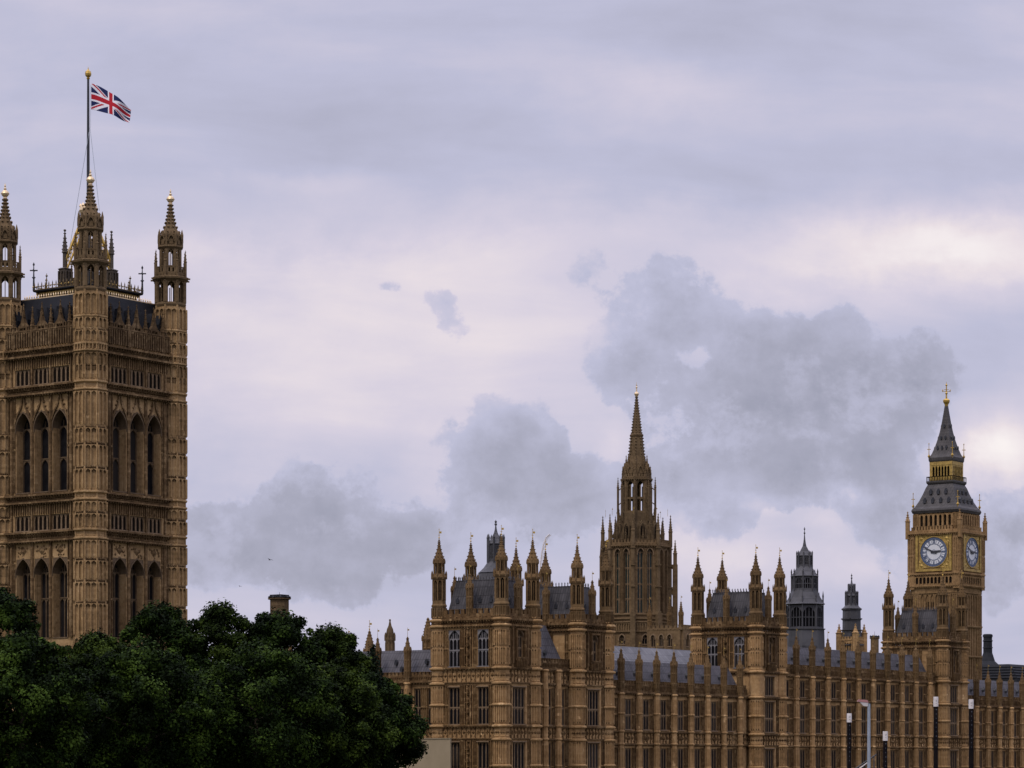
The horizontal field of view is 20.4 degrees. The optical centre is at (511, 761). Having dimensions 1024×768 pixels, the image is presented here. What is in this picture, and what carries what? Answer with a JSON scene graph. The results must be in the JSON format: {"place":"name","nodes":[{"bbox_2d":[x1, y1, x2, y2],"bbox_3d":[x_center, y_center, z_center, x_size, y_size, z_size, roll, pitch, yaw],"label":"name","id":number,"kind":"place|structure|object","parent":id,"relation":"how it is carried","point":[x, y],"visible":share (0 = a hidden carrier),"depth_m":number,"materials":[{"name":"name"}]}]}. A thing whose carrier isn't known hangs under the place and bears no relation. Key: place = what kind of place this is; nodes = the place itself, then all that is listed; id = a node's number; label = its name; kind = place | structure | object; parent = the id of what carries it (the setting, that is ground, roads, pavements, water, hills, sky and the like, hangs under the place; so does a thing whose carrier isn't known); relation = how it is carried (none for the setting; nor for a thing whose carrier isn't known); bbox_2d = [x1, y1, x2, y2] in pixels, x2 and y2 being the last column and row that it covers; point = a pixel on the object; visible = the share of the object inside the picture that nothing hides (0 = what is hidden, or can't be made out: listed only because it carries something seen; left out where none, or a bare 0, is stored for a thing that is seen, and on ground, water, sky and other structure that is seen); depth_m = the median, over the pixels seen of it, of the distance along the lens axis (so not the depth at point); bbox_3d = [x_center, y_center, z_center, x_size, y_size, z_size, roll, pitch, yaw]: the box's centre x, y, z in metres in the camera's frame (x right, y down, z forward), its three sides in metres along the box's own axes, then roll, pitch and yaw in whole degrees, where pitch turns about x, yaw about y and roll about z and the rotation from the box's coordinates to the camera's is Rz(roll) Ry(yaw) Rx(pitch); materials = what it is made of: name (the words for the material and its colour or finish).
{"place":"outdoors","nodes":[
{"label":"outdoors","id":0,"kind":"place"},
{"bbox_2d":[0,169,189,710],"bbox_3d":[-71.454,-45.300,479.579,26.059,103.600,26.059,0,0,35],"label":"square tower","id":1,"kind":"structure","parent":0,"point":[93,445],"depth_m":472.03,"materials":[{"name":"brown stone"}]},
{"bbox_2d":[15,558,29,618],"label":"window","id":2,"kind":"structure","parent":1,"relation":"in","point":[23,565],"depth_m":474.76,"materials":[{"name":"brown glass"}]},
{"bbox_2d":[15,412,29,494],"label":"window","id":3,"kind":"structure","parent":1,"relation":"in","point":[23,422],"depth_m":474.99,"materials":[{"name":"brown glass"}]},
{"bbox_2d":[14,516,31,532],"bbox_3d":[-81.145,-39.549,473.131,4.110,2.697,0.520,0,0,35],"label":"window","id":4,"kind":"structure","parent":1,"relation":"in","point":[23,523],"depth_m":473.37,"materials":[{"name":"stone"}]},
{"bbox_2d":[15,369,30,386],"bbox_3d":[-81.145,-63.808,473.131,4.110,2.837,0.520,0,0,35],"label":"window","id":5,"kind":"structure","parent":1,"relation":"in","point":[23,377],"depth_m":473.48,"materials":[{"name":"stone"}]},
{"bbox_2d":[32,515,48,531],"bbox_3d":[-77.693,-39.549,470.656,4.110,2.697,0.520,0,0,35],"label":"window","id":6,"kind":"structure","parent":1,"relation":"in","point":[41,522],"depth_m":471.06,"materials":[{"name":"stone"}]},
{"bbox_2d":[33,410,48,492],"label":"window","id":7,"kind":"structure","parent":1,"relation":"in","point":[41,422],"depth_m":472.56,"materials":[{"name":"brown glass"}]},
{"bbox_2d":[33,557,49,638],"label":"window","id":8,"kind":"structure","parent":1,"relation":"in","point":[41,567],"depth_m":472.33,"materials":[{"name":"brown glass"}]},
{"bbox_2d":[34,367,49,384],"bbox_3d":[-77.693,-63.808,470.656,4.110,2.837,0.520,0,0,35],"label":"window","id":9,"kind":"structure","parent":1,"relation":"in","point":[41,375],"depth_m":471.06,"materials":[{"name":"stone"}]},
{"bbox_2d":[52,556,67,637],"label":"window","id":10,"kind":"structure","parent":1,"relation":"in","point":[59,563],"depth_m":469.91,"materials":[{"name":"brown glass"}]},
{"bbox_2d":[52,408,67,491],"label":"window","id":11,"kind":"structure","parent":1,"relation":"in","point":[59,421],"depth_m":470.14,"materials":[{"name":"brown glass"}]},
{"bbox_2d":[51,513,69,529],"bbox_3d":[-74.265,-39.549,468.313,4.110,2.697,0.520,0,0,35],"label":"window","id":12,"kind":"structure","parent":1,"relation":"in","point":[60,521],"depth_m":468.31,"materials":[{"name":"stone"}]},
{"bbox_2d":[53,365,68,382],"bbox_3d":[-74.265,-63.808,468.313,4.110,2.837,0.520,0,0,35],"label":"window","id":13,"kind":"structure","parent":1,"relation":"in","point":[60,373],"depth_m":468.31,"materials":[{"name":"stone"}]},
{"bbox_2d":[68,68,99,253],"bbox_3d":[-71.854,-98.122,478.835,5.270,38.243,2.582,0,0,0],"label":"flagpole","id":14,"kind":"object","parent":1,"relation":"on","point":[88,73],"visible":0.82,"depth_m":479.36,"materials":[{"name":"black metal"}]},
{"bbox_2d":[91,84,130,122],"bbox_3d":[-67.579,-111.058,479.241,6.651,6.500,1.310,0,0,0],"label":"flag","id":15,"kind":"object","parent":14,"relation":"attached to","point":[104,100],"visible":1,"depth_m":479.30,"materials":[{"name":"multicoloured fabric"}]},
{"bbox_2d":[111,514,127,530],"bbox_3d":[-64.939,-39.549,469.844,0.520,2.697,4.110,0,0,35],"label":"window","id":16,"kind":"structure","parent":1,"relation":"in","point":[118,522],"depth_m":469.91,"materials":[{"name":"stone"}]},
{"bbox_2d":[111,366,127,384],"bbox_3d":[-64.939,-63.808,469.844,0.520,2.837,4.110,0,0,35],"label":"window","id":17,"kind":"structure","parent":1,"relation":"in","point":[118,375],"depth_m":469.91,"materials":[{"name":"stone"}]},
{"bbox_2d":[112,557,127,638],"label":"window","id":18,"kind":"structure","parent":1,"relation":"in","point":[119,564],"depth_m":471.64,"materials":[{"name":"brown glass"}]},
{"bbox_2d":[112,409,127,492],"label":"window","id":19,"kind":"structure","parent":1,"relation":"in","point":[119,421],"depth_m":471.52,"materials":[{"name":"brown glass"}]},
{"bbox_2d":[129,516,144,532],"bbox_3d":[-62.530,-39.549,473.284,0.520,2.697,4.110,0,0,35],"label":"window","id":20,"kind":"structure","parent":1,"relation":"in","point":[136,523],"depth_m":473.71,"materials":[{"name":"stone"}]},
{"bbox_2d":[130,558,144,635],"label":"window","id":21,"kind":"structure","parent":1,"relation":"in","point":[136,565],"depth_m":474.99,"materials":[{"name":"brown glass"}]},
{"bbox_2d":[130,412,144,494],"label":"window","id":22,"kind":"structure","parent":1,"relation":"in","point":[136,424],"depth_m":475.10,"materials":[{"name":"brown glass"}]},
{"bbox_2d":[130,369,144,387],"bbox_3d":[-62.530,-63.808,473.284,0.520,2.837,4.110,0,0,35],"label":"window","id":23,"kind":"structure","parent":1,"relation":"in","point":[136,377],"depth_m":473.71,"materials":[{"name":"stone"}]},
{"bbox_2d":[148,560,161,636],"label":"window","id":24,"kind":"structure","parent":1,"relation":"in","point":[154,570],"depth_m":478.48,"materials":[{"name":"brown glass"}]},
{"bbox_2d":[148,414,161,496],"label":"window","id":25,"kind":"structure","parent":1,"relation":"in","point":[154,427],"depth_m":478.60,"materials":[{"name":"brown glass"}]},
{"bbox_2d":[147,518,162,534],"bbox_3d":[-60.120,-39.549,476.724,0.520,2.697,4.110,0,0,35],"label":"window","id":26,"kind":"structure","parent":1,"relation":"in","point":[153,524],"depth_m":477.20,"materials":[{"name":"stone"}]},
{"bbox_2d":[147,372,162,390],"bbox_3d":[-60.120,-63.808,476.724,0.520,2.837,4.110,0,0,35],"label":"window","id":27,"kind":"structure","parent":1,"relation":"in","point":[153,379],"depth_m":477.20,"materials":[{"name":"stone"}]},
{"bbox_2d":[478,520,510,579],"bbox_3d":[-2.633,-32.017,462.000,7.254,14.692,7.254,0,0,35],"label":"domed lantern","id":28,"kind":"object","parent":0,"point":[493,543],"visible":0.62,"depth_m":460.91,"materials":[{"name":"grey metal"}]},
{"bbox_2d":[0,0,1023,664],"label":"sky","id":29,"kind":"structure","parent":0,"point":[439,252],"materials":[{"name":"grey"}]},
{"bbox_2d":[429,525,615,767],"bbox_3d":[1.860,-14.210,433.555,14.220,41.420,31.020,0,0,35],"label":"palace pavilion","id":30,"kind":"structure","parent":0,"point":[514,684],"depth_m":424.33,"materials":[{"name":"brown stone"}]},
{"bbox_2d":[448,686,459,724],"bbox_3d":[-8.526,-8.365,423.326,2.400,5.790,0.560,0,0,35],"label":"window","id":31,"kind":"structure","parent":30,"relation":"in","point":[454,693],"depth_m":423.60,"materials":[{"name":"black glass"}]},
{"bbox_2d":[449,630,459,666],"bbox_3d":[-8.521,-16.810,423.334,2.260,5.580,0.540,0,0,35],"label":"window","id":32,"kind":"structure","parent":30,"relation":"in","point":[454,635],"depth_m":423.60,"materials":[{"name":"grey glass"}]},
{"bbox_2d":[451,741,459,767],"bbox_3d":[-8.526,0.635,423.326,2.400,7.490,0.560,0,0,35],"label":"window","id":33,"kind":"structure","parent":30,"relation":"in","point":[455,745],"depth_m":423.60,"materials":[{"name":"black glass"}]},
{"bbox_2d":[476,629,488,666],"bbox_3d":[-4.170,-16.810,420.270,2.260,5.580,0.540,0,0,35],"label":"window","id":34,"kind":"structure","parent":30,"relation":"in","point":[483,647],"depth_m":420.51,"materials":[{"name":"black glass"}]},
{"bbox_2d":[476,741,488,767],"bbox_3d":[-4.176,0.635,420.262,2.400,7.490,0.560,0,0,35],"label":"window","id":35,"kind":"structure","parent":30,"relation":"in","point":[482,745],"depth_m":420.51,"materials":[{"name":"black glass"}]},
{"bbox_2d":[476,686,488,724],"bbox_3d":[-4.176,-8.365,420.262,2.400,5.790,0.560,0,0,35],"label":"window","id":36,"kind":"structure","parent":30,"relation":"in","point":[483,704],"depth_m":420.51,"materials":[{"name":"black glass"}]},
{"bbox_2d":[512,741,526,767],"bbox_3d":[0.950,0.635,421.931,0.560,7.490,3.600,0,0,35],"label":"window","id":37,"kind":"structure","parent":30,"relation":"in","point":[518,746],"depth_m":422.36,"materials":[{"name":"black glass"}]},
{"bbox_2d":[512,686,526,724],"bbox_3d":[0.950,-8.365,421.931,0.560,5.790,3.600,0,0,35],"label":"window","id":38,"kind":"structure","parent":30,"relation":"in","point":[518,691],"depth_m":422.36,"materials":[{"name":"black glass"}]},
{"bbox_2d":[518,630,523,656],"bbox_3d":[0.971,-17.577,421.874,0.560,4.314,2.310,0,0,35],"label":"window","id":39,"kind":"structure","parent":30,"relation":"in","point":[520,633],"depth_m":422.57,"materials":[{"name":"brown glass"}]},
{"bbox_2d":[587,742,600,767],"bbox_3d":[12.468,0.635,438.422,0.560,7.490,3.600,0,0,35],"label":"window","id":40,"kind":"structure","parent":30,"relation":"in","point":[592,746],"depth_m":438.43,"materials":[{"name":"black glass"}]},
{"bbox_2d":[587,689,600,725],"bbox_3d":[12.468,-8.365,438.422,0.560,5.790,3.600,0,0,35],"label":"window","id":41,"kind":"structure","parent":30,"relation":"in","point":[592,693],"depth_m":438.43,"materials":[{"name":"black glass"}]},
{"bbox_2d":[599,382,677,647],"bbox_3d":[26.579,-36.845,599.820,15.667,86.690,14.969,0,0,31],"label":"spire tower","id":42,"kind":"structure","parent":0,"point":[639,551],"depth_m":595.73,"materials":[{"name":"brown stone"}]},
{"bbox_2d":[614,547,620,613],"bbox_3d":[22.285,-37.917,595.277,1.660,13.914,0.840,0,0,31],"label":"window","id":43,"kind":"structure","parent":42,"relation":"in","point":[617,551],"depth_m":595.77,"materials":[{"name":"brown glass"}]},
{"bbox_2d":[623,547,629,612],"bbox_3d":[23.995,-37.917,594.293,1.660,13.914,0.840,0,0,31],"label":"window","id":44,"kind":"structure","parent":42,"relation":"in","point":[626,550],"depth_m":594.46,"materials":[{"name":"brown glass"}]},
{"bbox_2d":[637,547,644,612],"bbox_3d":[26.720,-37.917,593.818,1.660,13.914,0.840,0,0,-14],"label":"window","id":45,"kind":"structure","parent":42,"relation":"in","point":[640,550],"depth_m":594.17,"materials":[{"name":"brown glass"}]},
{"bbox_2d":[646,547,653,612],"bbox_3d":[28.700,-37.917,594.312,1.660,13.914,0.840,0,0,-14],"label":"window","id":46,"kind":"structure","parent":42,"relation":"in","point":[649,551],"depth_m":594.61,"materials":[{"name":"brown glass"}]},
{"bbox_2d":[613,646,690,663],"bbox_3d":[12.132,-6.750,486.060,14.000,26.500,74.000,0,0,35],"label":"palace hall","id":47,"kind":"structure","parent":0,"point":[648,655],"depth_m":497.84,"materials":[{"name":"stone"}]},
{"bbox_2d":[647,596,704,649],"bbox_3d":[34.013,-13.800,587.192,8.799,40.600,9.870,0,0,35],"label":"palace block","id":48,"kind":"structure","parent":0,"point":[668,636],"depth_m":583.06,"materials":[{"name":"stone"}]},
{"bbox_2d":[613,641,748,767],"bbox_3d":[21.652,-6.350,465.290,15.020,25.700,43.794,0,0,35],"label":"palace range","id":49,"kind":"structure","parent":0,"point":[673,713],"depth_m":462.04,"materials":[{"name":"brown stone"}]},
{"bbox_2d":[625,748,630,767],"bbox_3d":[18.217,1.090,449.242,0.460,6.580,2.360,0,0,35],"label":"window","id":50,"kind":"structure","parent":49,"relation":"in","point":[627,750],"depth_m":449.60,"materials":[{"name":"grey glass"}]},
{"bbox_2d":[624,699,632,729],"bbox_3d":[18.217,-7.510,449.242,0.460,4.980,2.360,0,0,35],"label":"window","id":51,"kind":"structure","parent":49,"relation":"in","point":[627,714],"depth_m":449.60,"materials":[{"name":"grey glass"}]},
{"bbox_2d":[643,748,648,767],"bbox_3d":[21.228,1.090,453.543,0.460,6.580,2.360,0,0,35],"label":"window","id":52,"kind":"structure","parent":49,"relation":"in","point":[645,750],"depth_m":453.96,"materials":[{"name":"grey glass"}]},
{"bbox_2d":[642,699,649,730],"bbox_3d":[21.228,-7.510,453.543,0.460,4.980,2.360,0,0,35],"label":"window","id":53,"kind":"structure","parent":49,"relation":"in","point":[645,701],"depth_m":453.90,"materials":[{"name":"grey glass"}]},
{"bbox_2d":[660,748,665,767],"bbox_3d":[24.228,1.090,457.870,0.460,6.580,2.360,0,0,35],"label":"window","id":54,"kind":"structure","parent":49,"relation":"in","point":[662,750],"depth_m":458.13,"materials":[{"name":"grey glass"}]},
{"bbox_2d":[660,700,667,730],"bbox_3d":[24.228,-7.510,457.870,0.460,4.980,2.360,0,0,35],"label":"window","id":55,"kind":"structure","parent":49,"relation":"in","point":[662,702],"depth_m":458.13,"materials":[{"name":"grey glass"}]},
{"bbox_2d":[677,700,684,730],"bbox_3d":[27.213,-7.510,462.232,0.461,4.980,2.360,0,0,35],"label":"window","id":56,"kind":"structure","parent":49,"relation":"in","point":[680,703],"depth_m":462.40,"materials":[{"name":"grey glass"}]},
{"bbox_2d":[694,749,699,767],"bbox_3d":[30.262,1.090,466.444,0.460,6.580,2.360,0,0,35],"label":"window","id":57,"kind":"structure","parent":49,"relation":"in","point":[696,751],"depth_m":466.83,"materials":[{"name":"grey glass"}]},
{"bbox_2d":[694,701,701,730],"bbox_3d":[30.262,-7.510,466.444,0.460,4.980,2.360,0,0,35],"label":"window","id":58,"kind":"structure","parent":49,"relation":"in","point":[696,703],"depth_m":466.83,"materials":[{"name":"grey glass"}]},
{"bbox_2d":[711,702,717,731],"bbox_3d":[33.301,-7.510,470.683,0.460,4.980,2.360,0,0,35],"label":"window","id":59,"kind":"structure","parent":49,"relation":"in","point":[713,704],"depth_m":471.06,"materials":[{"name":"grey glass"}]},
{"bbox_2d":[727,702,733,731],"bbox_3d":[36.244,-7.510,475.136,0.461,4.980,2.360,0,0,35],"label":"window","id":60,"kind":"structure","parent":49,"relation":"in","point":[729,704],"depth_m":475.34,"materials":[{"name":"grey glass"}]},
{"bbox_2d":[786,527,824,648],"bbox_3d":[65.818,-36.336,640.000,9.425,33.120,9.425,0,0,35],"label":"ventilation tower","id":61,"kind":"structure","parent":0,"point":[805,603],"depth_m":637.45,"materials":[{"name":"grey metal"}]},
{"bbox_2d":[786,629,936,767],"bbox_3d":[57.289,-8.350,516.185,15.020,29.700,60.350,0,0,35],"label":"palace range","id":62,"kind":"structure","parent":0,"point":[827,688],"depth_m":510.82,"materials":[{"name":"brown stone"}]},
{"bbox_2d":[799,705,805,733],"bbox_3d":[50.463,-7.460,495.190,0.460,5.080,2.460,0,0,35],"label":"window","id":63,"kind":"structure","parent":62,"relation":"in","point":[802,707],"depth_m":495.60,"materials":[{"name":"grey glass"}]},
{"bbox_2d":[815,705,821,733],"bbox_3d":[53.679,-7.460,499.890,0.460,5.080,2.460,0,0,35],"label":"window","id":64,"kind":"structure","parent":62,"relation":"in","point":[817,719],"depth_m":500.22,"materials":[{"name":"grey glass"}]},
{"bbox_2d":[831,706,836,733],"bbox_3d":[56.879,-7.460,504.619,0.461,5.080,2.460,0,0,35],"label":"window","id":65,"kind":"structure","parent":62,"relation":"in","point":[833,708],"depth_m":504.88,"materials":[{"name":"grey glass"}]},
{"bbox_2d":[861,707,866,734],"bbox_3d":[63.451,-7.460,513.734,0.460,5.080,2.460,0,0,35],"label":"window","id":66,"kind":"structure","parent":62,"relation":"in","point":[863,709],"depth_m":514.09,"materials":[{"name":"grey glass"}]},
{"bbox_2d":[870,633,879,652],"bbox_3d":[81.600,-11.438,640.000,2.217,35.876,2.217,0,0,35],"label":"chimney","id":67,"kind":"object","parent":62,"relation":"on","point":[875,639],"visible":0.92,"depth_m":639.29,"materials":[{"name":"stone"}]},
{"bbox_2d":[876,707,881,734],"bbox_3d":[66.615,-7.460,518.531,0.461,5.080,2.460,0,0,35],"label":"window","id":68,"kind":"structure","parent":62,"relation":"in","point":[878,709],"depth_m":518.75,"materials":[{"name":"grey glass"}]},
{"bbox_2d":[890,708,895,734],"bbox_3d":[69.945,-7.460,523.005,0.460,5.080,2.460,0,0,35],"label":"window","id":69,"kind":"structure","parent":62,"relation":"in","point":[892,721],"depth_m":523.33,"materials":[{"name":"grey glass"}]},
{"bbox_2d":[904,708,910,735],"bbox_3d":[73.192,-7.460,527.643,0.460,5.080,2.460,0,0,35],"label":"window","id":70,"kind":"structure","parent":62,"relation":"in","point":[906,709],"depth_m":528.08,"materials":[{"name":"grey glass"}]},
{"bbox_2d":[918,709,923,735],"bbox_3d":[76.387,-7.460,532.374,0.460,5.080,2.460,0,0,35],"label":"window","id":71,"kind":"structure","parent":62,"relation":"in","point":[920,710],"depth_m":532.61,"materials":[{"name":"grey glass"}]},
{"bbox_2d":[857,699,870,767],"bbox_3d":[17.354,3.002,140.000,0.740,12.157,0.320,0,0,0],"label":"street lamp","id":72,"kind":"object","parent":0,"point":[864,702],"visible":1,"depth_m":139.93,"materials":[{"name":"grey metal"}]},
{"bbox_2d":[968,665,1023,767],"bbox_3d":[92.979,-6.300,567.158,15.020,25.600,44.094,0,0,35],"label":"palace range","id":73,"kind":"structure","parent":0,"point":[998,725],"depth_m":558.80,"materials":[{"name":"brown stone"}]},
{"bbox_2d":[982,634,1023,681],"bbox_3d":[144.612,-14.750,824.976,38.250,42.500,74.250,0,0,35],"label":"office building","id":74,"kind":"structure","parent":0,"point":[1006,670],"depth_m":789.70,"materials":[{"name":"black metal"}]},
{"label":"river","id":75,"kind":"structure","parent":0,"visible":0},
{"bbox_2d":[847,713,851,767],"bbox_3d":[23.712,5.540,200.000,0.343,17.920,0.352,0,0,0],"label":"mooring pile","id":76,"kind":"object","parent":75,"relation":"in","point":[849,718],"visible":1,"depth_m":199.86,"materials":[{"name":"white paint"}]},
{"bbox_2d":[883,731,887,767],"bbox_3d":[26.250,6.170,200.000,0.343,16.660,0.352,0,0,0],"label":"mooring pile","id":77,"kind":"object","parent":75,"relation":"in","point":[885,749],"visible":1,"depth_m":199.87,"materials":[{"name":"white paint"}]},
{"bbox_2d":[933,697,937,767],"bbox_3d":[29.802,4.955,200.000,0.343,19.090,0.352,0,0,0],"label":"mooring pile","id":78,"kind":"object","parent":75,"relation":"in","point":[935,702],"visible":1,"depth_m":199.86,"materials":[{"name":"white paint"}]},
{"bbox_2d":[969,699,973,767],"bbox_3d":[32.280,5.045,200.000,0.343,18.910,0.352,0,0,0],"label":"mooring pile","id":79,"kind":"object","parent":75,"relation":"in","point":[971,704],"visible":1,"depth_m":199.86,"materials":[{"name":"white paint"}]},
{"label":"ground","id":80,"kind":"structure","parent":0,"visible":0},
{"bbox_2d":[0,586,51,758],"bbox_3d":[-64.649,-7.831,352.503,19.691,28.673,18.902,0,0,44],"label":"plane tree","id":81,"kind":"object","parent":80,"relation":"on","point":[15,611],"visible":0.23,"depth_m":350.98,"materials":[{"name":"green plant"}]},
{"bbox_2d":[0,628,107,767],"bbox_3d":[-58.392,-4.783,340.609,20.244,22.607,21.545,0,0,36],"label":"plane tree","id":82,"kind":"object","parent":80,"relation":"on","point":[58,716],"visible":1,"depth_m":336.72,"materials":[{"name":"green plant"}]},
{"bbox_2d":[56,628,153,767],"bbox_3d":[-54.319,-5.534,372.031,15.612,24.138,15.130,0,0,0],"label":"plane tree","id":83,"kind":"object","parent":80,"relation":"on","point":[87,648],"visible":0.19,"depth_m":369.55,"materials":[{"name":"green plant"}]},
{"bbox_2d":[76,640,235,767],"bbox_3d":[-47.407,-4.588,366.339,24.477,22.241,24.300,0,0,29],"label":"plane tree","id":84,"kind":"object","parent":80,"relation":"on","point":[143,678],"visible":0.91,"depth_m":361.25,"materials":[{"name":"green plant"}]},
{"bbox_2d":[118,599,212,765],"bbox_3d":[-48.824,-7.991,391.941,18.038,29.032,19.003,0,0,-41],"label":"plane tree","id":85,"kind":"object","parent":80,"relation":"on","point":[164,624],"visible":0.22,"depth_m":389.47,"materials":[{"name":"green plant"}]},
{"bbox_2d":[181,597,260,756],"bbox_3d":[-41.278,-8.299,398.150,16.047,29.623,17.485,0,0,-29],"label":"plane tree","id":86,"kind":"object","parent":80,"relation":"on","point":[215,623],"visible":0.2,"depth_m":395.48,"materials":[{"name":"green plant"}]},
{"bbox_2d":[158,638,348,767],"bbox_3d":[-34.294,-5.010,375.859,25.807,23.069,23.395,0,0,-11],"label":"plane tree","id":87,"kind":"object","parent":80,"relation":"on","point":[261,673],"visible":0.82,"depth_m":371.36,"materials":[{"name":"green plant"}]},
{"bbox_2d":[226,605,330,766],"bbox_3d":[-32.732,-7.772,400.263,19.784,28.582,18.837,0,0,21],"label":"plane tree","id":88,"kind":"object","parent":80,"relation":"on","point":[276,627],"visible":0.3,"depth_m":397.43,"materials":[{"name":"green plant"}]},
{"bbox_2d":[268,592,290,649],"bbox_3d":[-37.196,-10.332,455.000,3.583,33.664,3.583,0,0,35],"label":"chimney","id":89,"kind":"object","parent":80,"relation":"on","point":[277,600],"visible":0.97,"depth_m":453.71,"materials":[{"name":"stone"}]},
{"bbox_2d":[261,656,401,767],"bbox_3d":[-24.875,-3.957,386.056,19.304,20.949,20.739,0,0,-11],"label":"plane tree","id":90,"kind":"object","parent":80,"relation":"on","point":[368,714],"visible":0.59,"depth_m":381.99,"materials":[{"name":"green plant"}]},
{"bbox_2d":[294,620,377,675],"bbox_3d":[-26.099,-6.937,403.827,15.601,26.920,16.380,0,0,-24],"label":"plane tree","id":91,"kind":"object","parent":80,"relation":"on","point":[342,644],"visible":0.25,"depth_m":401.54,"materials":[{"name":"green plant"}]},
{"bbox_2d":[288,618,431,737],"bbox_3d":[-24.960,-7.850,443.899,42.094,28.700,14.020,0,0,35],"label":"palace range","id":92,"kind":"structure","parent":80,"relation":"on","point":[407,669],"depth_m":430.94,"materials":[{"name":"brown stone"}]},
{"bbox_2d":[415,688,420,715],"bbox_3d":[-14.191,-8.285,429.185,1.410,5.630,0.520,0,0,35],"label":"window","id":93,"kind":"structure","parent":92,"relation":"in","point":[417,691],"depth_m":429.43,"materials":[{"name":"grey glass"}]},
{"bbox_2d":[428,688,431,724],"bbox_3d":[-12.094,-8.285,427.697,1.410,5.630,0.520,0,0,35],"label":"window","id":94,"kind":"structure","parent":92,"relation":"in","point":[429,689],"depth_m":428.17,"materials":[{"name":"grey glass"}]},
{"bbox_2d":[367,644,382,676],"bbox_3d":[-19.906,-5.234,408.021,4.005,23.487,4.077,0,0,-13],"label":"plane tree","id":95,"kind":"object","parent":80,"relation":"on","point":[374,660],"visible":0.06,"depth_m":407.75,"materials":[{"name":"green plant"}]},
{"bbox_2d":[332,668,430,767],"bbox_3d":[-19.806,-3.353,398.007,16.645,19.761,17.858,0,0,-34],"label":"plane tree","id":96,"kind":"object","parent":80,"relation":"on","point":[407,750],"visible":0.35,"depth_m":395.35,"materials":[{"name":"green plant"}]},
{"bbox_2d":[399,738,451,767],"bbox_3d":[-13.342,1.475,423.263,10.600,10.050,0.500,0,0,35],"label":"hoarding","id":97,"kind":"object","parent":80,"relation":"on","point":[438,755],"visible":0.55,"depth_m":421.57,"materials":[{"name":"beige"}]},
{"bbox_2d":[689,547,788,767],"bbox_3d":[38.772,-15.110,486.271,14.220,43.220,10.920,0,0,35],"label":"palace tower","id":98,"kind":"structure","parent":80,"relation":"on","point":[732,623],"depth_m":482.98,"materials":[{"name":"brown stone"}]},
{"bbox_2d":[707,637,717,665],"bbox_3d":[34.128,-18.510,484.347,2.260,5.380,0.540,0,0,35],"label":"window","id":99,"kind":"structure","parent":98,"relation":"in","point":[711,642],"depth_m":484.47,"materials":[{"name":"grey glass"}]},
{"bbox_2d":[733,637,744,668],"bbox_3d":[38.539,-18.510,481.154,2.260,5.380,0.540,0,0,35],"label":"window","id":100,"kind":"structure","parent":98,"relation":"in","point":[738,641],"depth_m":481.53,"materials":[{"name":"grey glass"}]},
{"bbox_2d":[764,748,775,767],"bbox_3d":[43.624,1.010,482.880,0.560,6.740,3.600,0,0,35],"label":"window","id":101,"kind":"structure","parent":98,"relation":"in","point":[768,751],"depth_m":482.94,"materials":[{"name":"grey glass"}]},
{"bbox_2d":[764,701,775,732],"bbox_3d":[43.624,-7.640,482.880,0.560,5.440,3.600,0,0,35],"label":"window","id":102,"kind":"structure","parent":98,"relation":"in","point":[768,704],"depth_m":482.94,"materials":[{"name":"grey glass"}]},
{"bbox_2d":[764,675,775,696],"bbox_3d":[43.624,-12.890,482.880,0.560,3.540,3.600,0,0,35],"label":"window","id":103,"kind":"structure","parent":98,"relation":"in","point":[769,679],"depth_m":482.94,"materials":[{"name":"grey glass"}]},
{"bbox_2d":[836,574,867,651],"bbox_3d":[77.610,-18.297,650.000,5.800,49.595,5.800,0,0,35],"label":"ventilation tower","id":104,"kind":"structure","parent":80,"relation":"on","point":[851,609],"depth_m":648.68,"materials":[{"name":"grey metal"}]},
{"bbox_2d":[881,570,969,767],"bbox_3d":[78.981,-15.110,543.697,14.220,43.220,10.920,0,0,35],"label":"palace tower","id":105,"kind":"structure","parent":80,"relation":"on","point":[942,629],"depth_m":540.65,"materials":[{"name":"brown stone"}]},
{"bbox_2d":[950,750,956,767],"bbox_3d":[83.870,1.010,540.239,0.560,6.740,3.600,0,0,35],"label":"window","id":106,"kind":"structure","parent":105,"relation":"in","point":[953,753],"depth_m":540.87,"materials":[{"name":"grey glass"}]},
{"bbox_2d":[950,707,958,735],"bbox_3d":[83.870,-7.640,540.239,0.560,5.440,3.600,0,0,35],"label":"window","id":107,"kind":"structure","parent":105,"relation":"in","point":[953,710],"depth_m":540.87,"materials":[{"name":"grey glass"}]},
{"bbox_2d":[950,685,958,703],"bbox_3d":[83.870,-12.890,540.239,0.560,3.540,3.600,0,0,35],"label":"window","id":108,"kind":"structure","parent":105,"relation":"in","point":[953,688],"depth_m":540.87,"materials":[{"name":"grey glass"}]},
{"bbox_2d":[905,382,986,679],"bbox_3d":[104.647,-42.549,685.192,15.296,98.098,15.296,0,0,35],"label":"clock tower","id":109,"kind":"structure","parent":80,"relation":"on","point":[947,535],"depth_m":681.67,"materials":[{"name":"stone"}]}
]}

